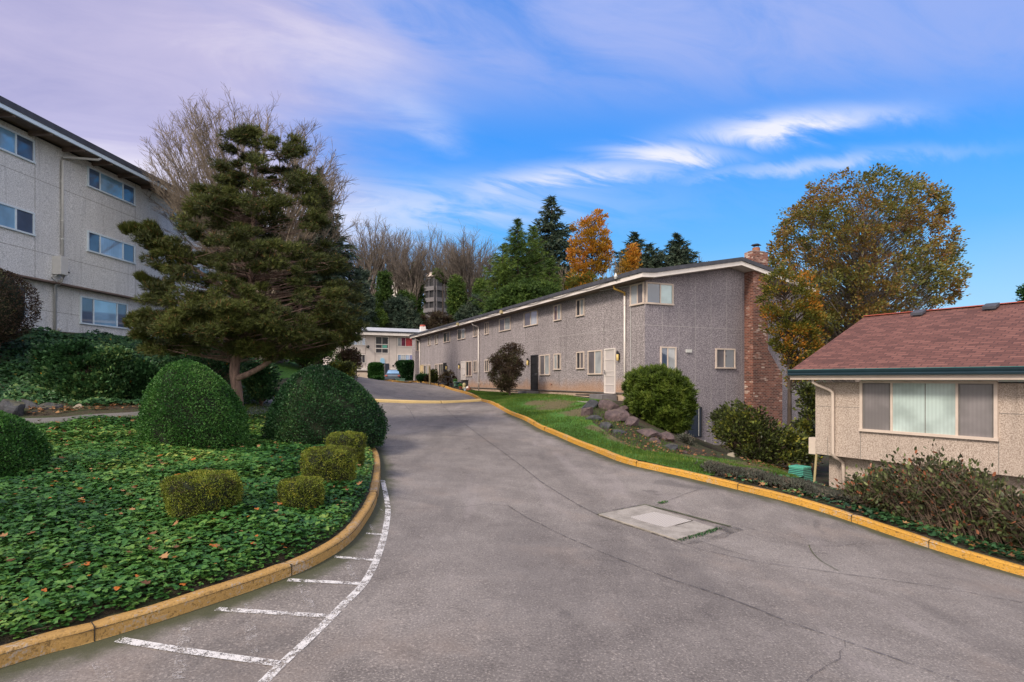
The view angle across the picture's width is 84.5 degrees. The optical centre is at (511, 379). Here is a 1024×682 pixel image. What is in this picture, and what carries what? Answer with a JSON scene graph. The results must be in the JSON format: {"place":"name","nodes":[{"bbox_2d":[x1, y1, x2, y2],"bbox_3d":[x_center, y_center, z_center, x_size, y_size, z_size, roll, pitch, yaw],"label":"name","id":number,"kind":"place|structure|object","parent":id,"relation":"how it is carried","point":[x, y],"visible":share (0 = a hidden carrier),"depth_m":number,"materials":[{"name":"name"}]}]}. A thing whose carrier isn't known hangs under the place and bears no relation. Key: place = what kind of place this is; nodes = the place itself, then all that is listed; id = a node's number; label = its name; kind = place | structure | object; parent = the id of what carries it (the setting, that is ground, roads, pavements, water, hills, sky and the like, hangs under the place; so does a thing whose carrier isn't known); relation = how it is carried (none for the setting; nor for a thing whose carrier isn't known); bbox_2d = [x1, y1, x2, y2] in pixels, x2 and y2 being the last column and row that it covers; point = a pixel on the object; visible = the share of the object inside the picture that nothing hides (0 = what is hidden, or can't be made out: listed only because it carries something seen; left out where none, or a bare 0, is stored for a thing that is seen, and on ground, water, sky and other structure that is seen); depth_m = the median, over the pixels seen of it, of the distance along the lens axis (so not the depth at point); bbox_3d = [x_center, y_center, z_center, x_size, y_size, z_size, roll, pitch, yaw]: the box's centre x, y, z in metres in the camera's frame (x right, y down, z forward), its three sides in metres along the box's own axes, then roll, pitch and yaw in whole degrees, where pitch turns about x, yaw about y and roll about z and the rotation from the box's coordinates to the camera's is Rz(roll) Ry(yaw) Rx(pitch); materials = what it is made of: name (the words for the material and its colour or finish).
{"place":"outdoors","nodes":[
{"label":"outdoors","id":0,"kind":"place"},
{"bbox_2d":[25,398,279,422],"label":"path","id":1,"kind":"structure","parent":0,"point":[33,420],"depth_m":15.53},
{"bbox_2d":[0,376,1023,681],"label":"road","id":2,"kind":"structure","parent":0,"point":[492,582],"depth_m":6.33,"materials":[{"name":"asphalt"}]},
{"bbox_2d":[114,637,284,665],"bbox_3d":[-2.554,2.203,4.568,1.560,0.034,0.085,0,0,13],"label":"painted line","id":3,"kind":"object","parent":2,"relation":"on","point":[137,642],"visible":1,"depth_m":4.56,"materials":[{"name":"white paint"}]},
{"bbox_2d":[217,607,333,617],"bbox_3d":[-2.240,2.190,5.300,1.129,0.038,0.075,0,0,4],"label":"painted line","id":4,"kind":"object","parent":2,"relation":"on","point":[276,613],"visible":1,"depth_m":5.30,"materials":[{"name":"white paint"}]},
{"bbox_2d":[258,480,390,681],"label":"painted line","id":5,"kind":"object","parent":2,"relation":"on","point":[302,644],"visible":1,"depth_m":5.61,"materials":[{"name":"white paint"}]},
{"bbox_2d":[375,399,440,402],"bbox_3d":[-5.197,1.054,27.284,0.520,0.360,4.162,0,0,42],"label":"speed bump","id":6,"kind":"object","parent":2,"relation":"on","point":[402,401],"visible":0.81,"depth_m":27.05},
{"bbox_2d":[599,505,713,540],"bbox_3d":[2.473,2.505,9.634,1.196,0.319,1.560,0,0,-39],"label":"utility vault","id":7,"kind":"object","parent":2,"relation":"on","point":[647,518],"visible":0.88,"depth_m":9.54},
{"bbox_2d":[508,505,959,680],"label":"road crack","id":8,"kind":"object","parent":2,"relation":"on","point":[733,599],"visible":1,"depth_m":6.25,"materials":[{"name":"grey"}]},
{"bbox_2d":[0,327,1023,654],"bbox_3d":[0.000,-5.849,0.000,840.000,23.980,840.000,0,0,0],"label":"ground","id":9,"kind":"structure","parent":0,"point":[822,473],"depth_m":8.94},
{"bbox_2d":[0,399,25,415],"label":"rock","id":10,"kind":"object","parent":9,"relation":"on","point":[16,408],"visible":0.65,"depth_m":15.20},
{"bbox_2d":[0,410,57,479],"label":"rounded shrub","id":11,"kind":"object","parent":9,"relation":"on","point":[24,443],"visible":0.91,"depth_m":9.15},
{"bbox_2d":[24,338,135,400],"bbox_3d":[-13.354,-0.119,17.627,3.118,2.378,2.021,0,0,0],"label":"evergreen shrub","id":12,"kind":"object","parent":9,"relation":"on","point":[76,369],"visible":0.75,"depth_m":17.01,"materials":[{"name":"plant"}]},
{"bbox_2d":[26,402,140,413],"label":"fallen leaves","id":13,"kind":"object","parent":9,"relation":"on","point":[40,408],"visible":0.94,"depth_m":16.11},
{"bbox_2d":[0,96,228,341],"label":"apartment block","id":14,"kind":"structure","parent":9,"relation":"on","point":[69,250],"depth_m":22.18,"materials":[{"name":"paint"}]},
{"bbox_2d":[0,125,35,163],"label":"window","id":15,"kind":"structure","parent":14,"relation":"in","point":[16,144],"depth_m":19.88,"materials":[{"name":"blue glass"}]},
{"bbox_2d":[0,202,35,235],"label":"window","id":16,"kind":"structure","parent":14,"relation":"in","point":[13,218],"depth_m":19.88,"materials":[{"name":"blue glass"}]},
{"bbox_2d":[79,295,127,328],"bbox_3d":[-17.506,-2.845,24.247,0.075,1.150,2.633,0,0,4],"label":"window","id":17,"kind":"structure","parent":14,"relation":"in","point":[93,311],"depth_m":24.06,"materials":[{"name":"clear glass"}]},
{"bbox_2d":[86,166,135,205],"bbox_3d":[-17.186,-8.280,24.244,0.075,0.840,2.688,0,0,4],"label":"window","id":18,"kind":"structure","parent":14,"relation":"in","point":[97,180],"depth_m":24.14,"materials":[{"name":"blue glass"}]},
{"bbox_2d":[86,230,135,263],"bbox_3d":[-17.186,-5.645,24.244,0.075,0.850,2.688,0,0,4],"label":"window","id":19,"kind":"structure","parent":14,"relation":"in","point":[97,243],"depth_m":24.14,"materials":[{"name":"blue glass"}]},
{"bbox_2d":[112,356,165,398],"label":"evergreen shrub","id":20,"kind":"object","parent":9,"relation":"on","point":[144,369],"visible":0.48,"depth_m":17.77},
{"bbox_2d":[0,325,278,405],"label":"ivy bank","id":21,"kind":"structure","parent":9,"relation":"on","point":[16,387],"depth_m":17.75,"materials":[{"name":"plant"}]},
{"bbox_2d":[0,268,42,346],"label":"rounded shrub","id":22,"kind":"object","parent":21,"relation":"on","point":[14,308],"visible":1,"depth_m":17.20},
{"bbox_2d":[0,413,374,638],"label":"ivy bed","id":23,"kind":"object","parent":9,"relation":"on","point":[101,450],"visible":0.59,"depth_m":6.84,"materials":[{"name":"plant"}]},
{"bbox_2d":[0,414,370,599],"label":"fallen leaves","id":24,"kind":"object","parent":23,"relation":"on","point":[165,555],"visible":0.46,"depth_m":7.13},
{"bbox_2d":[0,447,380,667],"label":"kerb","id":25,"kind":"structure","parent":9,"relation":"on","point":[50,645],"depth_m":5.26,"materials":[{"name":"concrete"}]},
{"bbox_2d":[133,358,251,452],"bbox_3d":[-7.132,0.636,12.711,2.396,2.259,2.362,0,0,0],"label":"dome shrub","id":26,"kind":"object","parent":9,"relation":"on","point":[187,402],"visible":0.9,"depth_m":12.03,"materials":[{"name":"plant"}]},
{"bbox_2d":[155,469,247,526],"bbox_3d":[-4.019,1.607,7.357,1.040,0.834,1.049,0,0,0],"label":"shrub","id":27,"kind":"object","parent":9,"relation":"on","point":[192,493],"visible":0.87,"depth_m":7.05,"materials":[{"name":"plant"}]},
{"bbox_2d":[152,342,255,396],"bbox_3d":[-10.662,-0.300,19.497,3.419,2.318,2.552,0,0,0],"label":"evergreen shrub","id":28,"kind":"object","parent":9,"relation":"on","point":[219,367],"visible":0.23,"depth_m":18.96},
{"bbox_2d":[116,121,370,413],"bbox_3d":[-7.625,-3.036,16.579,7.033,9.129,4.946,0,0,0],"label":"pine tree","id":29,"kind":"object","parent":9,"relation":"on","point":[268,329],"visible":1,"depth_m":15.79,"materials":[{"name":"green plant"}]},
{"bbox_2d":[138,81,361,360],"bbox_3d":[-12.128,-6.995,24.953,11.676,14.376,7.386,0,0,0],"label":"bare tree","id":30,"kind":"object","parent":9,"relation":"on","point":[182,187],"visible":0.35,"depth_m":23.72,"materials":[{"name":"grey plant"}]},
{"bbox_2d":[241,358,282,406],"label":"evergreen shrub","id":31,"kind":"object","parent":9,"relation":"on","point":[262,386],"visible":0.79,"depth_m":20.19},
{"bbox_2d":[275,361,310,379],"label":"lawn","id":32,"kind":"structure","parent":9,"relation":"on","point":[287,369],"depth_m":28.53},
{"bbox_2d":[283,341,340,367],"bbox_3d":[-11.060,-1.564,29.930,3.751,2.407,3.591,0,0,0],"label":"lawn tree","id":33,"kind":"object","parent":32,"relation":"on","point":[303,362],"visible":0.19,"depth_m":29.52,"materials":[{"name":"green plant"}]},
{"bbox_2d":[272,475,327,513],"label":"shrub","id":34,"kind":"object","parent":9,"relation":"on","point":[300,491],"visible":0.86,"depth_m":7.80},
{"bbox_2d":[259,364,390,448],"bbox_3d":[-4.837,0.710,14.581,3.270,2.261,3.353,0,0,0],"label":"dome shrub","id":35,"kind":"object","parent":9,"relation":"on","point":[315,404],"visible":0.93,"depth_m":13.69,"materials":[{"name":"plant"}]},
{"bbox_2d":[296,444,358,491],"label":"shrub","id":36,"kind":"object","parent":9,"relation":"on","point":[335,463],"visible":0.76,"depth_m":9.21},
{"bbox_2d":[289,166,370,364],"bbox_3d":[-13.946,-7.758,39.847,6.898,14.940,7.002,0,0,40],"label":"spruce tree","id":37,"kind":"object","parent":9,"relation":"on","point":[347,274],"visible":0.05,"depth_m":39.79,"materials":[{"name":"green plant"}]},
{"bbox_2d":[325,359,360,377],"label":"evergreen shrub","id":38,"kind":"object","parent":9,"relation":"on","point":[349,368],"visible":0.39,"depth_m":32.45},
{"bbox_2d":[323,430,367,467],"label":"shrub","id":39,"kind":"object","parent":9,"relation":"on","point":[351,438],"visible":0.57,"depth_m":11.02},
{"bbox_2d":[334,346,363,369],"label":"evergreen shrub","id":40,"kind":"object","parent":9,"relation":"on","point":[353,354],"visible":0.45,"depth_m":36.56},
{"bbox_2d":[353,265,381,327],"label":"evergreen tree","id":41,"kind":"object","parent":9,"relation":"on","point":[370,303],"visible":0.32,"depth_m":89.14,"materials":[{"name":"green plant"}]},
{"bbox_2d":[341,213,401,296],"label":"bare tree","id":42,"kind":"object","parent":9,"relation":"on","point":[367,264],"visible":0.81,"depth_m":104.72,"materials":[{"name":"brown plant"}]},
{"bbox_2d":[323,325,427,377],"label":"apartment building","id":43,"kind":"structure","parent":9,"relation":"on","point":[388,348],"depth_m":81.50,"materials":[{"name":"white paint"}]},
{"bbox_2d":[375,336,388,352],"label":"window","id":44,"kind":"structure","parent":43,"relation":"in","point":[378,339],"depth_m":81.32,"materials":[{"name":"grey glass"}]},
{"bbox_2d":[367,362,384,377],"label":"box hedge","id":45,"kind":"object","parent":9,"relation":"on","point":[375,368],"visible":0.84,"depth_m":65.35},
{"bbox_2d":[365,298,389,327],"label":"evergreen tree","id":46,"kind":"object","parent":9,"relation":"on","point":[382,320],"visible":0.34,"depth_m":90.66,"materials":[{"name":"green plant"}]},
{"bbox_2d":[357,225,406,295],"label":"bare tree","id":47,"kind":"object","parent":9,"relation":"on","point":[388,247],"visible":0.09,"depth_m":111.31,"materials":[{"name":"brown plant"}]},
{"bbox_2d":[372,260,394,307],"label":"evergreen tree","id":48,"kind":"object","parent":9,"relation":"on","point":[384,290],"visible":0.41,"depth_m":95.07,"materials":[{"name":"green plant"}]},
{"bbox_2d":[368,226,430,295],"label":"bare tree","id":49,"kind":"object","parent":9,"relation":"on","point":[391,269],"visible":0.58,"depth_m":101.98,"materials":[{"name":"brown plant"}]},
{"bbox_2d":[381,293,421,328],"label":"evergreen tree","id":50,"kind":"object","parent":9,"relation":"on","point":[400,312],"visible":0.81,"depth_m":92.43,"materials":[{"name":"green plant"}]},
{"bbox_2d":[394,359,413,380],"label":"flared hedge","id":51,"kind":"object","parent":9,"relation":"on","point":[405,368],"visible":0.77,"depth_m":57.97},
{"bbox_2d":[387,238,439,310],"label":"bare tree","id":52,"kind":"object","parent":9,"relation":"on","point":[416,272],"visible":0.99,"depth_m":96.92,"materials":[{"name":"brown plant"}]},
{"bbox_2d":[405,263,426,314],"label":"evergreen tree","id":53,"kind":"object","parent":9,"relation":"on","point":[422,297],"visible":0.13,"depth_m":100.29,"materials":[{"name":"green plant"}]},
{"bbox_2d":[406,225,450,307],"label":"bare tree","id":54,"kind":"object","parent":9,"relation":"on","point":[430,257],"visible":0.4,"depth_m":136.40,"materials":[{"name":"brown plant"}]},
{"bbox_2d":[423,273,448,326],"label":"hillside apartments","id":55,"kind":"structure","parent":9,"relation":"on","point":[433,298],"depth_m":128.53,"materials":[{"name":"concrete"}]},
{"bbox_2d":[419,309,454,329],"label":"thicket shrub","id":56,"kind":"object","parent":9,"relation":"on","point":[434,320],"visible":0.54,"depth_m":95.11,"materials":[{"name":"brown plant"}]},
{"bbox_2d":[437,369,457,385],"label":"brown shrub","id":57,"kind":"object","parent":9,"relation":"on","point":[449,374],"visible":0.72,"depth_m":42.14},
{"bbox_2d":[431,237,477,305],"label":"bare tree","id":58,"kind":"object","parent":9,"relation":"on","point":[437,270],"visible":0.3,"depth_m":103.16,"materials":[{"name":"brown plant"}]},
{"bbox_2d":[445,273,468,321],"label":"evergreen tree","id":59,"kind":"object","parent":9,"relation":"on","point":[456,293],"visible":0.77,"depth_m":95.92,"materials":[{"name":"green plant"}]},
{"bbox_2d":[435,219,494,303],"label":"bare tree","id":60,"kind":"object","parent":9,"relation":"on","point":[469,272],"visible":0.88,"depth_m":98.64,"materials":[{"name":"brown plant"}]},
{"bbox_2d":[452,292,485,320],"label":"evergreen tree","id":61,"kind":"object","parent":9,"relation":"on","point":[468,310],"visible":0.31,"depth_m":90.41,"materials":[{"name":"green plant"}]},
{"bbox_2d":[444,228,499,292],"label":"bare tree","id":62,"kind":"object","parent":9,"relation":"on","point":[484,254],"visible":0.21,"depth_m":107.28,"materials":[{"name":"brown plant"}]},
{"bbox_2d":[471,276,488,296],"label":"evergreen tree","id":63,"kind":"object","parent":9,"relation":"on","point":[477,287],"visible":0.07,"depth_m":92.88,"materials":[{"name":"green plant"}]},
{"bbox_2d":[469,243,525,309],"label":"pine tree","id":64,"kind":"object","parent":9,"relation":"on","point":[505,263],"visible":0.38,"depth_m":59.50,"materials":[{"name":"green plant"}]},
{"bbox_2d":[487,342,525,394],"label":"brown shrub","id":65,"kind":"object","parent":9,"relation":"on","point":[506,367],"visible":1,"depth_m":31.16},
{"bbox_2d":[478,275,560,314],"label":"cedar tree","id":66,"kind":"object","parent":9,"relation":"on","point":[524,290],"visible":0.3,"depth_m":54.32,"materials":[{"name":"green plant"}]},
{"bbox_2d":[478,218,561,296],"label":"pine tree","id":67,"kind":"object","parent":9,"relation":"on","point":[518,246],"visible":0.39,"depth_m":61.28,"materials":[{"name":"green plant"}]},
{"bbox_2d":[521,224,560,281],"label":"pine tree","id":68,"kind":"object","parent":9,"relation":"on","point":[533,230],"visible":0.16,"depth_m":63.49,"materials":[{"name":"green plant"}]},
{"bbox_2d":[512,195,582,286],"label":"fir tree","id":69,"kind":"object","parent":9,"relation":"on","point":[557,244],"visible":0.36,"depth_m":76.88,"materials":[{"name":"green plant"}]},
{"bbox_2d":[533,259,568,288],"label":"pine tree","id":70,"kind":"object","parent":9,"relation":"on","point":[549,271],"visible":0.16,"depth_m":59.65,"materials":[{"name":"green plant"}]},
{"bbox_2d":[561,269,606,290],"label":"orange tree","id":71,"kind":"object","parent":9,"relation":"on","point":[578,279],"visible":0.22,"depth_m":58.71,"materials":[{"name":"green plant"}]},
{"bbox_2d":[565,208,615,277],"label":"orange tree","id":72,"kind":"object","parent":9,"relation":"on","point":[594,248],"visible":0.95,"depth_m":67.14,"materials":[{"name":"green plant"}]},
{"bbox_2d":[598,399,619,409],"bbox_3d":[3.786,1.046,21.947,0.808,0.534,0.518,0,0,14],"label":"rock","id":73,"kind":"object","parent":9,"relation":"on","point":[608,404],"visible":0.77,"depth_m":21.75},
{"bbox_2d":[409,243,815,446],"bbox_3d":[1.975,-0.700,43.209,10.830,11.400,39.161,0,0,-24],"label":"townhouse row","id":74,"kind":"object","parent":9,"relation":"on","point":[698,324],"visible":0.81,"depth_m":26.42,"materials":[{"name":"grey paint"}]},
{"bbox_2d":[523,310,537,326],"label":"window","id":75,"kind":"structure","parent":74,"relation":"in","point":[531,317],"depth_m":34.11,"materials":[{"name":"grey glass"}]},
{"bbox_2d":[531,355,537,390],"bbox_3d":[1.302,-0.400,33.722,0.137,2.120,0.862,0,0,-24],"label":"door","id":76,"kind":"structure","parent":74,"relation":"in","point":[534,358],"depth_m":33.75,"materials":[{"name":"wood"}]},
{"bbox_2d":[539,354,549,374],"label":"window","id":77,"kind":"structure","parent":74,"relation":"in","point":[544,360],"depth_m":32.52,"materials":[{"name":"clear glass"}]},
{"bbox_2d":[587,350,602,374],"bbox_3d":[4.067,-0.835,27.724,0.075,1.190,1.304,0,0,-24],"label":"window","id":78,"kind":"structure","parent":74,"relation":"in","point":[594,357],"depth_m":27.72,"materials":[{"name":"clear glass"}]},
{"bbox_2d":[604,348,615,393],"bbox_3d":[4.580,-0.400,26.511,0.137,2.120,0.894,0,0,-24],"label":"door","id":79,"kind":"structure","parent":74,"relation":"in","point":[610,353],"depth_m":26.51,"materials":[{"name":"wood"}]},
{"bbox_2d":[629,282,644,306],"bbox_3d":[5.459,-3.725,24.662,0.075,0.950,1.018,0,0,-24],"label":"window","id":80,"kind":"structure","parent":74,"relation":"in","point":[636,290],"depth_m":24.60,"materials":[{"name":"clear glass"}]},
{"bbox_2d":[645,282,673,305],"bbox_3d":[6.432,-3.725,24.487,1.522,0.950,0.075,0,0,-24],"label":"window","id":81,"kind":"structure","parent":74,"relation":"in","point":[657,293],"depth_m":24.49,"materials":[{"name":"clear glass"}]},
{"bbox_2d":[660,347,676,369],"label":"window","id":82,"kind":"structure","parent":74,"relation":"in","point":[668,355],"depth_m":24.72,"materials":[{"name":"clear glass"}]},
{"bbox_2d":[687,407,701,436],"bbox_3d":[8.188,1.920,25.286,0.841,1.360,0.067,0,0,-24],"label":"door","id":83,"kind":"structure","parent":74,"relation":"in","point":[697,424],"depth_m":25.35,"materials":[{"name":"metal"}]},
{"bbox_2d":[715,348,735,368],"bbox_3d":[9.888,-0.965,26.058,1.233,0.930,0.075,0,0,-24],"label":"window","id":84,"kind":"structure","parent":74,"relation":"in","point":[725,358],"depth_m":26.04,"materials":[{"name":"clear glass"}]},
{"bbox_2d":[604,409,629,421],"bbox_3d":[3.768,1.343,20.128,0.930,0.588,0.511,0,0,0],"label":"rock","id":85,"kind":"object","parent":9,"relation":"on","point":[619,415],"visible":0.78,"depth_m":19.97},
{"bbox_2d":[616,242,642,274],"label":"orange tree","id":86,"kind":"object","parent":9,"relation":"on","point":[629,262],"visible":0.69,"depth_m":65.39,"materials":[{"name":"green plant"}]},
{"bbox_2d":[611,231,657,272],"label":"fir tree","id":87,"kind":"object","parent":9,"relation":"on","point":[633,237],"visible":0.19,"depth_m":84.48,"materials":[{"name":"green plant"}]},
{"bbox_2d":[589,407,688,452],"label":"rocks","id":88,"kind":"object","parent":9,"relation":"on","point":[637,426],"depth_m":18.27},
{"bbox_2d":[481,393,801,476],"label":"lawn","id":89,"kind":"structure","parent":9,"relation":"on","point":[557,405],"depth_m":19.63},
{"bbox_2d":[595,420,788,469],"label":"fallen leaves","id":90,"kind":"object","parent":89,"relation":"on","point":[673,450],"visible":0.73,"depth_m":18.00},
{"bbox_2d":[706,398,814,467],"bbox_3d":[8.922,2.000,20.228,3.891,2.694,2.786,0,0,0],"label":"rhododendron shrub","id":91,"kind":"object","parent":89,"relation":"on","point":[740,426],"visible":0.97,"depth_m":19.69,"materials":[{"name":"plant"}]},
{"bbox_2d":[635,428,661,438],"bbox_3d":[4.605,1.876,18.945,0.930,0.445,0.673,0,0,0],"label":"rock","id":92,"kind":"object","parent":9,"relation":"on","point":[648,433],"visible":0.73,"depth_m":18.78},
{"bbox_2d":[635,242,675,268],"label":"fir tree","id":93,"kind":"object","parent":9,"relation":"on","point":[654,255],"visible":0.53,"depth_m":82.55,"materials":[{"name":"green plant"}]},
{"bbox_2d":[620,362,699,433],"bbox_3d":[5.663,0.766,21.576,2.904,2.928,2.853,0,0,0],"label":"arborvitae shrub","id":94,"kind":"object","parent":9,"relation":"on","point":[662,396],"visible":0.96,"depth_m":20.71,"materials":[{"name":"plant"}]},
{"bbox_2d":[655,231,706,267],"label":"fir tree","id":95,"kind":"object","parent":9,"relation":"on","point":[683,255],"visible":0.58,"depth_m":82.48,"materials":[{"name":"green plant"}]},
{"bbox_2d":[384,380,1023,575],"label":"kerb","id":96,"kind":"structure","parent":9,"relation":"on","point":[993,562],"depth_m":11.16,"materials":[{"name":"concrete"}]},
{"bbox_2d":[695,459,880,510],"bbox_3d":[5.912,2.294,12.309,3.959,0.820,1.546,0,0,44],"label":"heather hedge","id":97,"kind":"object","parent":9,"relation":"on","point":[759,475],"visible":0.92,"depth_m":12.12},
{"bbox_2d":[753,262,830,448],"bbox_3d":[11.954,-0.688,24.139,3.084,8.598,2.411,0,0,0],"label":"maple tree","id":98,"kind":"object","parent":9,"relation":"on","point":[804,327],"visible":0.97,"depth_m":23.79,"materials":[{"name":"green plant"}]},
{"bbox_2d":[788,465,812,481],"bbox_3d":[9.033,3.100,17.665,0.610,0.767,0.650,0,0,-32],"label":"louvred cover","id":99,"kind":"object","parent":9,"relation":"on","point":[804,472],"visible":0.45,"depth_m":17.50,"materials":[{"name":"green plastic"}]},
{"bbox_2d":[787,380,823,465],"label":"understory shrub","id":100,"kind":"object","parent":9,"relation":"on","point":[806,390],"visible":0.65,"depth_m":21.39,"materials":[{"name":"green plant"}]},
{"bbox_2d":[765,163,973,381],"bbox_3d":[18.533,-3.793,29.980,10.448,14.869,7.074,0,0,0],"label":"alder tree","id":101,"kind":"object","parent":9,"relation":"on","point":[857,293],"visible":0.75,"depth_m":28.64,"materials":[{"name":"green plant"}]},
{"bbox_2d":[831,460,911,516],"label":"straggly hedge","id":102,"kind":"object","parent":9,"relation":"on","point":[858,490],"visible":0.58,"depth_m":11.08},
{"bbox_2d":[727,465,1023,561],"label":"ivy under hedge","id":103,"kind":"object","parent":9,"relation":"on","point":[960,538],"visible":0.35,"depth_m":10.04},
{"bbox_2d":[724,473,1023,556],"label":"fallen leaves","id":104,"kind":"object","parent":103,"relation":"on","point":[953,535],"visible":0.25,"depth_m":10.21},
{"bbox_2d":[787,301,1023,495],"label":"beige house","id":105,"kind":"structure","parent":9,"relation":"on","point":[879,410],"depth_m":15.51,"materials":[{"name":"beige paint"}]},
{"bbox_2d":[858,380,998,440],"bbox_3d":[10.936,0.765,15.004,0.075,1.470,3.222,0,0,-32],"label":"window","id":106,"kind":"structure","parent":105,"relation":"in","point":[947,409],"depth_m":14.84,"materials":[{"name":"grey glass"}]},
{"bbox_2d":[858,438,1023,552],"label":"straggly hedge","id":107,"kind":"object","parent":9,"relation":"on","point":[944,494],"visible":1,"depth_m":10.16,"materials":[{"name":"plant"}]},
{"bbox_2d":[0,0,1023,312],"label":"sky","id":108,"kind":"structure","parent":0,"point":[701,121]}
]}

